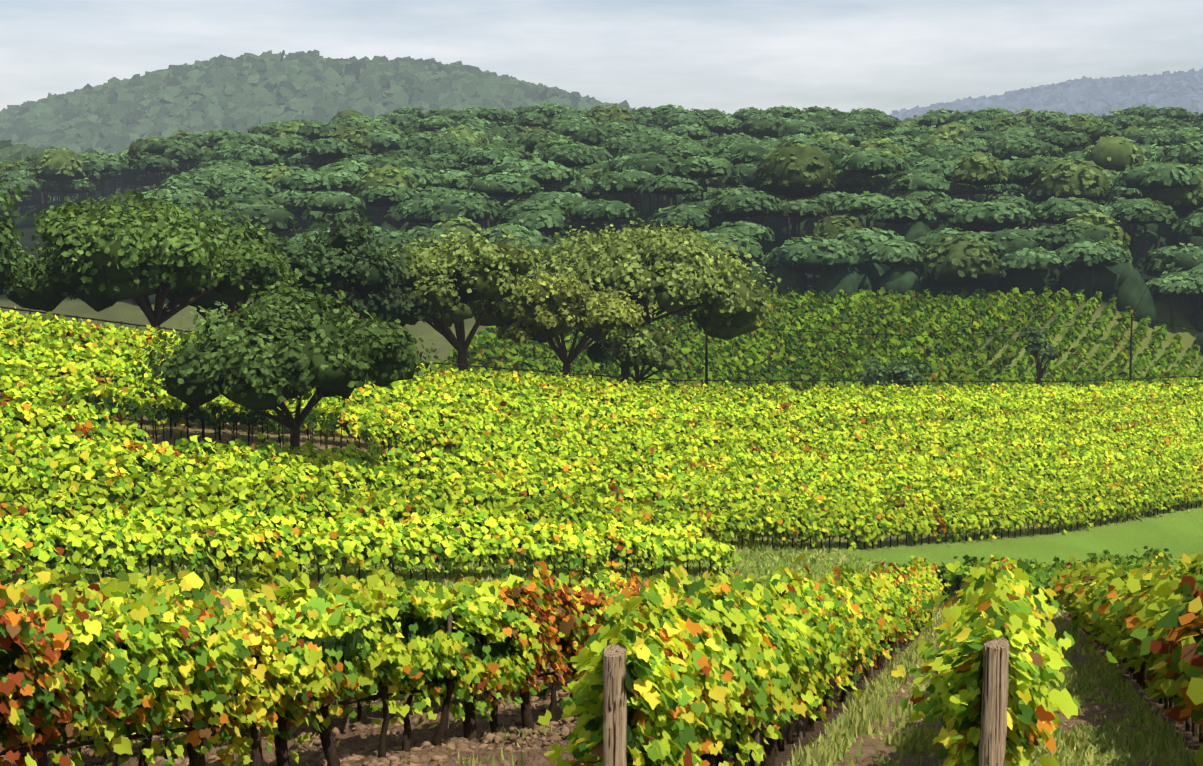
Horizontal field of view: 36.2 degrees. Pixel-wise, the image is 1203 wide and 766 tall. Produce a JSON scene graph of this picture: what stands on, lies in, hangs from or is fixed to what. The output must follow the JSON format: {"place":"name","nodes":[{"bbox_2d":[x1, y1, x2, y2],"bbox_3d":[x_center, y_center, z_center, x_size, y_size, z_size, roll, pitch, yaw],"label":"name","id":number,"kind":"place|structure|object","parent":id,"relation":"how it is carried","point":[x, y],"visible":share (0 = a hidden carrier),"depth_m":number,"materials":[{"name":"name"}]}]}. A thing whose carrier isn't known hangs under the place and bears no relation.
{"place":"outdoors","nodes":[
{"label":"outdoors","id":0,"kind":"place"},
{"bbox_2d":[0,69,1202,765],"bbox_3d":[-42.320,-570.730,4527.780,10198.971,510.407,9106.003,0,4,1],"label":"terrain","id":1,"kind":"structure","parent":0,"point":[1178,531],"depth_m":106.66,"materials":[{"name":"green plant"}]},
{"bbox_2d":[99,407,439,457],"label":"vine trunks","id":2,"kind":"object","parent":1,"relation":"on","point":[326,440],"visible":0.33,"depth_m":89.51,"materials":[{"name":"brown wood"}]},
{"bbox_2d":[0,666,840,765],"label":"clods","id":3,"kind":"object","parent":1,"relation":"on","point":[489,738],"visible":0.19,"depth_m":26.13,"materials":[{"name":"brown soil"}]},
{"bbox_2d":[0,180,1061,449],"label":"trees","id":4,"kind":"object","parent":1,"relation":"on","point":[264,253],"depth_m":124.25,"materials":[{"name":"green plant"}]},
{"bbox_2d":[0,554,1117,765],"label":"vines","id":5,"kind":"object","parent":1,"relation":"on","point":[710,660],"visible":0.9,"depth_m":19.79,"materials":[{"name":"green plant"}]},
{"bbox_2d":[1,535,1196,765],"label":"grass","id":6,"kind":"structure","parent":1,"relation":"on","point":[857,717],"depth_m":31.81,"materials":[{"name":"green plant"}]},
{"bbox_2d":[0,102,1202,354],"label":"forest","id":7,"kind":"object","parent":1,"relation":"on","point":[1124,278],"depth_m":327.60,"materials":[{"name":"green plant"}]},
{"bbox_2d":[0,306,1202,584],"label":"vines","id":8,"kind":"object","parent":1,"relation":"on","point":[568,470],"visible":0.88,"depth_m":97.95,"materials":[{"name":"green plant"}]},
{"bbox_2d":[0,49,1202,201],"bbox_3d":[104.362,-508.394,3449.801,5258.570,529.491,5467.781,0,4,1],"label":"hill woods","id":9,"kind":"object","parent":1,"relation":"on","point":[55,114],"visible":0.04,"depth_m":2354.78,"materials":[{"name":"green plant"}]},
{"bbox_2d":[0,552,1202,765],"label":"vines","id":10,"kind":"object","parent":1,"relation":"on","point":[1146,622],"visible":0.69,"depth_m":29.10,"materials":[{"name":"green plant"}]},
{"bbox_2d":[0,224,1202,388],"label":"fence poles","id":11,"kind":"object","parent":1,"relation":"on","point":[1130,378],"visible":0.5,"depth_m":162.42,"materials":[{"name":"brown wood"}]},
{"bbox_2d":[603,637,1008,765],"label":"wooden posts","id":12,"kind":"object","parent":1,"relation":"on","point":[993,730],"visible":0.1,"depth_m":14.14,"materials":[{"name":"brown wood"}]},
{"bbox_2d":[432,286,1202,395],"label":"vines","id":13,"kind":"object","parent":1,"relation":"on","point":[760,353],"visible":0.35,"depth_m":245.44,"materials":[{"name":"green plant"}]},
{"bbox_2d":[932,546,1176,605],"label":"vines","id":14,"kind":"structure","parent":1,"relation":"on","point":[1043,573],"depth_m":92.31,"materials":[{"name":"green plant"}]},
{"bbox_2d":[0,0,1202,114],"label":"sky","id":15,"kind":"structure","parent":0,"point":[729,56],"materials":[{"name":"grey"}]}
]}

